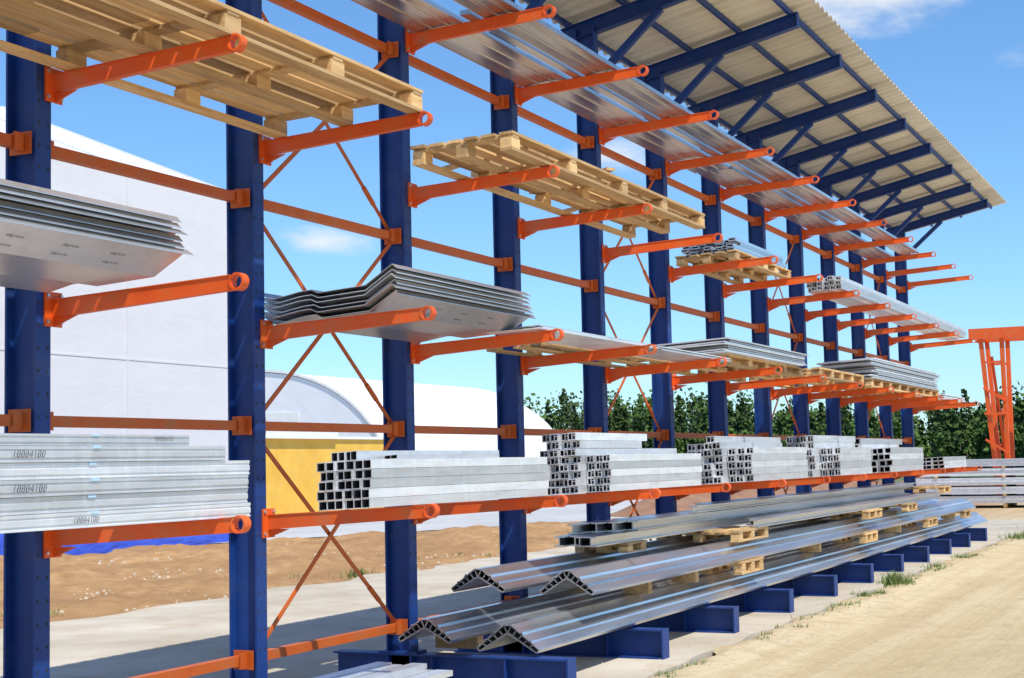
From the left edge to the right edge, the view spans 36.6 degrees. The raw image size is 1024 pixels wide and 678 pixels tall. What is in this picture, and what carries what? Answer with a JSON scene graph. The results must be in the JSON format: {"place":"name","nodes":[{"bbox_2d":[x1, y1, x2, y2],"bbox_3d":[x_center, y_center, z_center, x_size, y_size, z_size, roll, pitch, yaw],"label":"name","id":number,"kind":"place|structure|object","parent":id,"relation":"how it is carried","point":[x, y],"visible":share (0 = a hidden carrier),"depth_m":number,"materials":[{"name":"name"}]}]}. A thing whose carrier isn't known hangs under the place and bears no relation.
{"place":"outdoors","nodes":[
{"label":"outdoors","id":0,"kind":"place"},
{"bbox_2d":[0,518,617,628],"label":"sand terrain","id":1,"kind":"structure","parent":0,"point":[70,575],"depth_m":26.87,"materials":[{"name":"brown sand"}]},
{"bbox_2d":[0,518,228,554],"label":"blue tarpaulin","id":2,"kind":"object","parent":1,"relation":"on","point":[98,548],"visible":0.02,"depth_m":34.02,"materials":[{"name":"blue plastic"}]},
{"bbox_2d":[266,431,383,514],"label":"yellow site building","id":3,"kind":"structure","parent":0,"point":[298,456],"depth_m":58.53,"materials":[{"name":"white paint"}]},
{"bbox_2d":[208,493,641,543],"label":"yard pavement","id":4,"kind":"structure","parent":0,"point":[572,513],"depth_m":46.60,"materials":[{"name":"concrete"}]},
{"bbox_2d":[265,370,571,495],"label":"arched tent hangar","id":5,"kind":"structure","parent":4,"relation":"on","point":[311,398],"depth_m":73.72,"materials":[{"name":"fabric"}]},
{"bbox_2d":[0,520,1023,677],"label":"concrete pavement","id":6,"kind":"structure","parent":0,"point":[147,640],"depth_m":15.96,"materials":[{"name":"grey concrete"}]},
{"bbox_2d":[0,0,987,677],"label":"cantilever storage rack","id":7,"kind":"object","parent":6,"relation":"on","point":[34,90],"visible":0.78,"depth_m":11.81,"materials":[{"name":"blue metal"}]},
{"bbox_2d":[0,178,193,292],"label":"bent sheet metal stack","id":8,"kind":"object","parent":7,"relation":"on","point":[51,240],"visible":1,"depth_m":7.17,"materials":[{"name":"metal"}]},
{"bbox_2d":[0,433,250,533],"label":"wrapped aluminium bundle","id":9,"kind":"object","parent":7,"relation":"on","point":[58,481],"visible":1,"depth_m":6.97,"materials":[{"name":"silver metal"}]},
{"bbox_2d":[0,0,422,138],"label":"long wooden pallet","id":10,"kind":"object","parent":7,"relation":"on","point":[276,77],"visible":0.98,"depth_m":8.53,"materials":[{"name":"brown wood"}]},
{"bbox_2d":[313,662,452,677],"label":"aluminium flat bar bundle","id":11,"kind":"object","parent":7,"relation":"on","point":[389,670],"visible":1,"depth_m":9.98,"materials":[{"name":"silver metal"}]},
{"bbox_2d":[264,264,535,342],"bbox_3d":[-0.767,-0.216,10.688,1.117,0.313,2.129,-3,-5,25],"label":"bent sheet metal stack","id":12,"kind":"object","parent":7,"relation":"on","point":[464,308],"visible":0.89,"depth_m":10.17,"materials":[{"name":"metal"}]},
{"bbox_2d":[317,450,549,510],"bbox_3d":[-0.439,0.915,10.273,0.358,0.352,2.616,-3,-5,25],"label":"aluminium profile bundle","id":13,"kind":"object","parent":7,"relation":"on","point":[368,479],"visible":1,"depth_m":9.66,"materials":[{"name":"silver metal"}]},
{"bbox_2d":[351,0,728,172],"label":"long aluminium plank","id":14,"kind":"object","parent":7,"relation":"on","point":[495,54],"visible":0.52,"depth_m":13.31,"materials":[{"name":"silver metal"}]},
{"bbox_2d":[410,130,704,238],"bbox_3d":[0.557,-1.222,12.969,0.803,0.174,4.371,-3,-5,25],"label":"long wooden pallet","id":15,"kind":"object","parent":7,"relation":"on","point":[582,186],"visible":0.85,"depth_m":12.41,"materials":[{"name":"brown wood"}]},
{"bbox_2d":[442,145,614,212],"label":"loose timber offcuts","id":16,"kind":"object","parent":15,"relation":"on","point":[475,175],"visible":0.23,"depth_m":12.53,"materials":[{"name":"brown wood"}]},
{"bbox_2d":[486,342,673,367],"bbox_3d":[0.769,0.133,14.240,0.597,0.128,3.413,-3,-5,25],"label":"wooden pallet","id":17,"kind":"object","parent":7,"relation":"on","point":[535,349],"visible":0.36,"depth_m":13.53,"materials":[{"name":"brown wood"}]},
{"bbox_2d":[487,324,657,349],"bbox_3d":[0.544,0.005,12.481,0.413,0.052,2.559,-3,-5,25],"label":"flat sheet metal stack","id":18,"kind":"object","parent":17,"relation":"on","point":[572,338],"visible":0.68,"depth_m":12.38,"materials":[{"name":"metal"}]},
{"bbox_2d":[540,432,701,494],"bbox_3d":[1.013,1.080,13.556,0.518,0.502,2.602,-3,-5,25],"label":"aluminium profile bundle","id":19,"kind":"object","parent":7,"relation":"on","point":[582,462],"visible":0.98,"depth_m":12.73,"materials":[{"name":"silver metal"}]},
{"bbox_2d":[453,0,796,181],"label":"long aluminium plank","id":20,"kind":"object","parent":7,"relation":"on","point":[550,40],"visible":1,"depth_m":13.91,"materials":[{"name":"silver metal"}]},
{"bbox_2d":[460,9,837,221],"bbox_3d":[2.149,-2.080,16.963,0.080,0.039,11.800,-3,-5,25],"label":"long aluminium plank","id":21,"kind":"object","parent":7,"relation":"on","point":[501,33],"visible":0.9,"depth_m":14.52,"materials":[{"name":"silver metal"}]},
{"bbox_2d":[637,346,730,362],"bbox_3d":[1.583,0.164,14.727,0.383,0.052,2.132,-3,-5,25],"label":"flat sheet metal stack","id":22,"kind":"object","parent":7,"relation":"on","point":[669,354],"visible":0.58,"depth_m":14.52,"materials":[{"name":"metal"}]},
{"bbox_2d":[477,512,987,653],"bbox_3d":[4.634,2.883,21.215,0.507,0.202,21.980,-3,-5,25],"label":"long aluminium ridge profile","id":23,"kind":"object","parent":7,"relation":"on","point":[542,633],"visible":0.94,"depth_m":14.36,"materials":[{"name":"silver metal"}]},
{"bbox_2d":[435,513,955,648],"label":"timber battens","id":24,"kind":"object","parent":23,"relation":"on","point":[476,642],"visible":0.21,"depth_m":13.63,"materials":[{"name":"brown wood"}]},
{"bbox_2d":[398,516,941,643],"bbox_3d":[3.959,2.798,20.962,0.447,0.172,21.620,-3,-5,25],"label":"long aluminium ridge profile","id":25,"kind":"object","parent":24,"relation":"on","point":[457,626],"visible":0.4,"depth_m":12.19,"materials":[{"name":"silver metal"}]},
{"bbox_2d":[700,557,763,574],"bbox_3d":[2.122,2.353,16.103,0.797,0.132,0.813,-3,-5,25],"label":"wooden pallet","id":26,"kind":"object","parent":25,"relation":"on","point":[748,566],"visible":0.42,"depth_m":15.89,"materials":[{"name":"brown wood"}]},
{"bbox_2d":[833,531,877,542],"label":"wooden pallet","id":27,"kind":"object","parent":25,"relation":"on","point":[872,536],"visible":0.35,"depth_m":20.99,"materials":[{"name":"brown wood"}]},
{"bbox_2d":[540,498,975,594],"bbox_3d":[4.528,2.529,20.891,0.467,0.192,19.300,-3,-5,25],"label":"long aluminium ridge profile","id":28,"kind":"object","parent":27,"relation":"on","point":[595,579],"visible":1,"depth_m":15.27,"materials":[{"name":"silver metal"}]},
{"bbox_2d":[901,517,937,527],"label":"wooden pallet","id":29,"kind":"object","parent":25,"relation":"on","point":[930,522],"visible":0.32,"depth_m":25.19,"materials":[{"name":"brown wood"}]},
{"bbox_2d":[957,510,970,517],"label":"wooden pallet","id":30,"kind":"object","parent":25,"relation":"on","point":[965,514],"visible":0.3,"depth_m":28.29,"materials":[{"name":"brown wood"}]},
{"bbox_2d":[451,498,939,592],"bbox_3d":[3.861,2.477,20.698,0.467,0.182,19.420,-3,-5,25],"label":"long aluminium ridge profile","id":31,"kind":"object","parent":24,"relation":"on","point":[509,577],"visible":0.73,"depth_m":13.08,"materials":[{"name":"silver metal"}]},
{"bbox_2d":[575,540,647,552],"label":"wooden pallet","id":32,"kind":"object","parent":31,"relation":"on","point":[633,546],"visible":0.65,"depth_m":13.97,"materials":[{"name":"brown wood"}]},
{"bbox_2d":[554,488,910,546],"bbox_3d":[3.535,2.147,19.703,0.415,0.180,14.158,-3,-5,25],"label":"aluminium profile bundle","id":33,"kind":"object","parent":32,"relation":"on","point":[608,532],"visible":0.71,"depth_m":15.32,"materials":[{"name":"silver metal"}]},
{"bbox_2d":[656,526,768,541],"bbox_3d":[2.133,2.063,16.401,0.898,0.118,1.106,-3,-5,25],"label":"wooden pallet","id":34,"kind":"object","parent":31,"relation":"on","point":[740,534],"visible":0.67,"depth_m":16.07,"materials":[{"name":"brown wood"}]},
{"bbox_2d":[688,483,942,527],"bbox_3d":[4.583,2.222,21.391,0.730,0.255,12.434,-3,-5,25],"label":"aluminium profile bundle","id":35,"kind":"object","parent":34,"relation":"on","point":[777,518],"visible":1,"depth_m":19.40,"materials":[{"name":"silver metal"}]},
{"bbox_2d":[907,486,950,492],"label":"wooden pallet","id":36,"kind":"object","parent":35,"relation":"on","point":[922,489],"visible":0.66,"depth_m":26.29,"materials":[{"name":"brown wood"}]},
{"bbox_2d":[830,508,882,518],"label":"wooden pallet","id":37,"kind":"object","parent":31,"relation":"on","point":[872,513],"visible":0.47,"depth_m":21.00,"materials":[{"name":"brown wood"}]},
{"bbox_2d":[880,502,917,511],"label":"wooden pallet","id":38,"kind":"object","parent":31,"relation":"on","point":[910,506],"visible":0.3,"depth_m":23.43,"materials":[{"name":"brown wood"}]},
{"bbox_2d":[675,249,790,283],"bbox_3d":[2.612,-0.820,18.040,0.705,0.131,2.317,-3,-5,25],"label":"wooden pallet","id":39,"kind":"object","parent":7,"relation":"on","point":[760,272],"visible":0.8,"depth_m":17.99,"materials":[{"name":"brown wood"}]},
{"bbox_2d":[681,237,785,267],"bbox_3d":[2.622,-0.950,18.072,0.598,0.182,2.239,-3,-5,25],"label":"aluminium profile bundle","id":40,"kind":"object","parent":39,"relation":"on","point":[731,243],"visible":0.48,"depth_m":17.25,"materials":[{"name":"silver metal"}]},
{"bbox_2d":[666,354,802,381],"bbox_3d":[2.494,0.343,17.402,0.804,0.138,3.023,-3,-5,25],"label":"wooden pallet","id":41,"kind":"object","parent":7,"relation":"on","point":[736,363],"visible":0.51,"depth_m":17.16,"materials":[{"name":"brown wood"}]},
{"bbox_2d":[655,337,808,366],"bbox_3d":[2.458,0.196,17.164,0.847,0.184,3.362,-3,-5,25],"label":"flat sheet metal stack","id":42,"kind":"object","parent":41,"relation":"on","point":[729,346],"visible":0.62,"depth_m":16.07,"materials":[{"name":"metal"}]},
{"bbox_2d":[687,436,807,484],"bbox_3d":[2.676,1.341,17.233,0.638,0.510,2.728,-3,-5,25],"label":"aluminium profile bundle","id":43,"kind":"object","parent":7,"relation":"on","point":[730,459],"visible":0.94,"depth_m":16.28,"materials":[{"name":"silver metal"}]},
{"bbox_2d":[525,0,987,254],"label":"roof beams","id":44,"kind":"structure","parent":7,"relation":"on","point":[714,52],"depth_m":20.59,"materials":[{"name":"blue metal"}]},
{"bbox_2d":[522,0,991,227],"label":"purlins","id":45,"kind":"object","parent":44,"relation":"attached to","point":[725,20],"visible":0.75,"depth_m":19.24,"materials":[{"name":"blue paint"}]},
{"bbox_2d":[519,0,1006,232],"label":"roof sheets","id":46,"kind":"object","parent":45,"relation":"on","point":[693,24],"visible":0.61,"depth_m":19.75,"materials":[{"name":"metal"}]},
{"bbox_2d":[698,166,893,259],"bbox_3d":[4.445,-1.669,22.526,0.420,0.054,9.750,-3,-5,25],"label":"long aluminium plank","id":47,"kind":"object","parent":7,"relation":"on","point":[733,177],"visible":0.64,"depth_m":20.78,"materials":[{"name":"silver metal"}]},
{"bbox_2d":[749,367,863,387],"bbox_3d":[3.878,0.524,20.226,0.900,0.162,2.523,-3,-5,25],"label":"wooden pallet","id":48,"kind":"object","parent":7,"relation":"on","point":[832,375],"visible":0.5,"depth_m":19.97,"materials":[{"name":"brown wood"}]},
{"bbox_2d":[786,435,871,477],"bbox_3d":[4.291,1.561,20.623,0.598,0.543,2.644,-3,-5,25],"label":"aluminium profile bundle","id":49,"kind":"object","parent":7,"relation":"on","point":[826,455],"visible":0.75,"depth_m":19.77,"materials":[{"name":"silver metal"}]},
{"bbox_2d":[775,177,918,254],"bbox_3d":[5.043,-1.701,22.579,0.300,0.048,7.950,-3,-5,25],"label":"long aluminium plank","id":50,"kind":"object","parent":7,"relation":"on","point":[810,194],"visible":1,"depth_m":21.87,"materials":[{"name":"silver metal"}]},
{"bbox_2d":[813,378,938,399],"bbox_3d":[5.830,0.823,24.438,0.854,0.160,5.413,-3,-5,25],"label":"wooden pallet","id":51,"kind":"object","parent":7,"relation":"on","point":[879,383],"visible":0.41,"depth_m":23.67,"materials":[{"name":"brown wood"}]},
{"bbox_2d":[817,357,940,389],"bbox_3d":[5.891,0.606,24.453,0.767,0.334,5.704,-3,-5,25],"label":"flat sheet metal stack","id":52,"kind":"object","parent":51,"relation":"on","point":[880,369],"visible":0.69,"depth_m":22.85,"materials":[{"name":"metal"}]},
{"bbox_2d":[806,275,965,340],"bbox_3d":[6.247,-0.398,24.904,0.458,0.188,10.452,-3,-5,25],"label":"aluminium profile bundle","id":53,"kind":"object","parent":7,"relation":"on","point":[834,284],"visible":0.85,"depth_m":22.87,"materials":[{"name":"silver metal"}]},
{"bbox_2d":[855,438,923,472],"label":"aluminium profile bundle","id":54,"kind":"object","parent":7,"relation":"on","point":[889,455],"visible":0.69,"depth_m":23.10,"materials":[{"name":"silver metal"}]},
{"bbox_2d":[900,394,965,402],"bbox_3d":[7.717,1.110,28.316,0.760,0.118,2.418,-3,-5,25],"label":"flat sheet metal stack","id":55,"kind":"object","parent":7,"relation":"on","point":[946,397],"visible":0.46,"depth_m":27.71,"materials":[{"name":"metal"}]},
{"bbox_2d":[917,456,966,469],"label":"aluminium profile bundle","id":56,"kind":"object","parent":7,"relation":"on","point":[943,462],"visible":0.92,"depth_m":26.88,"materials":[{"name":"silver metal"}]},
{"bbox_2d":[0,484,1023,677],"bbox_3d":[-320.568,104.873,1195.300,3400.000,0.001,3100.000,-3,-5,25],"label":"ground","id":57,"kind":"structure","parent":0,"point":[989,625],"depth_m":14.64,"materials":[{"name":"beige sand"}]},
{"bbox_2d":[0,106,227,460],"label":"white tent hangar","id":58,"kind":"structure","parent":57,"relation":"on","point":[165,360],"depth_m":36.50,"materials":[{"name":"fabric"}]},
{"bbox_2d":[0,525,1023,677],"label":"grass","id":59,"kind":"structure","parent":57,"relation":"on","point":[889,580],"depth_m":19.89,"materials":[{"name":"green plant"}]},
{"bbox_2d":[57,539,1022,673],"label":"gravel","id":60,"kind":"structure","parent":57,"relation":"on","point":[220,569],"depth_m":22.40,"materials":[{"name":"beige gravel"}]},
{"bbox_2d":[916,458,1023,507],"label":"packaged profile stack","id":61,"kind":"object","parent":57,"relation":"on","point":[1005,490],"visible":0.58,"depth_m":49.18,"materials":[{"name":"metal"}]},
{"bbox_2d":[968,326,1023,475],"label":"gantry crane","id":62,"kind":"object","parent":57,"relation":"on","point":[1000,335],"visible":0.78,"depth_m":57.25,"materials":[{"name":"orange paint"}]},
{"bbox_2d":[0,0,1023,444],"label":"sky","id":63,"kind":"structure","parent":0,"point":[960,62],"materials":[{"name":"blue"}]},
{"bbox_2d":[611,477,951,516],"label":"earth bank","id":64,"kind":"structure","parent":0,"point":[643,507],"depth_m":49.49,"materials":[{"name":"brown soil"}]},
{"bbox_2d":[652,533,1023,677],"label":"sand drift terrain","id":65,"kind":"structure","parent":0,"point":[803,656],"depth_m":15.44,"materials":[{"name":"beige sand"}]},
{"bbox_2d":[709,475,1023,481],"bbox_3d":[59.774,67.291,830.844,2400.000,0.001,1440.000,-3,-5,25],"label":"grass field","id":66,"kind":"structure","parent":0,"point":[900,479],"depth_m":115.44,"materials":[{"name":"green plant"}]},
{"bbox_2d":[524,380,1023,467],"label":"distant trees","id":67,"kind":"object","parent":66,"relation":"on","point":[950,432],"visible":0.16,"depth_m":172.36,"materials":[{"name":"green plant"}]}
]}

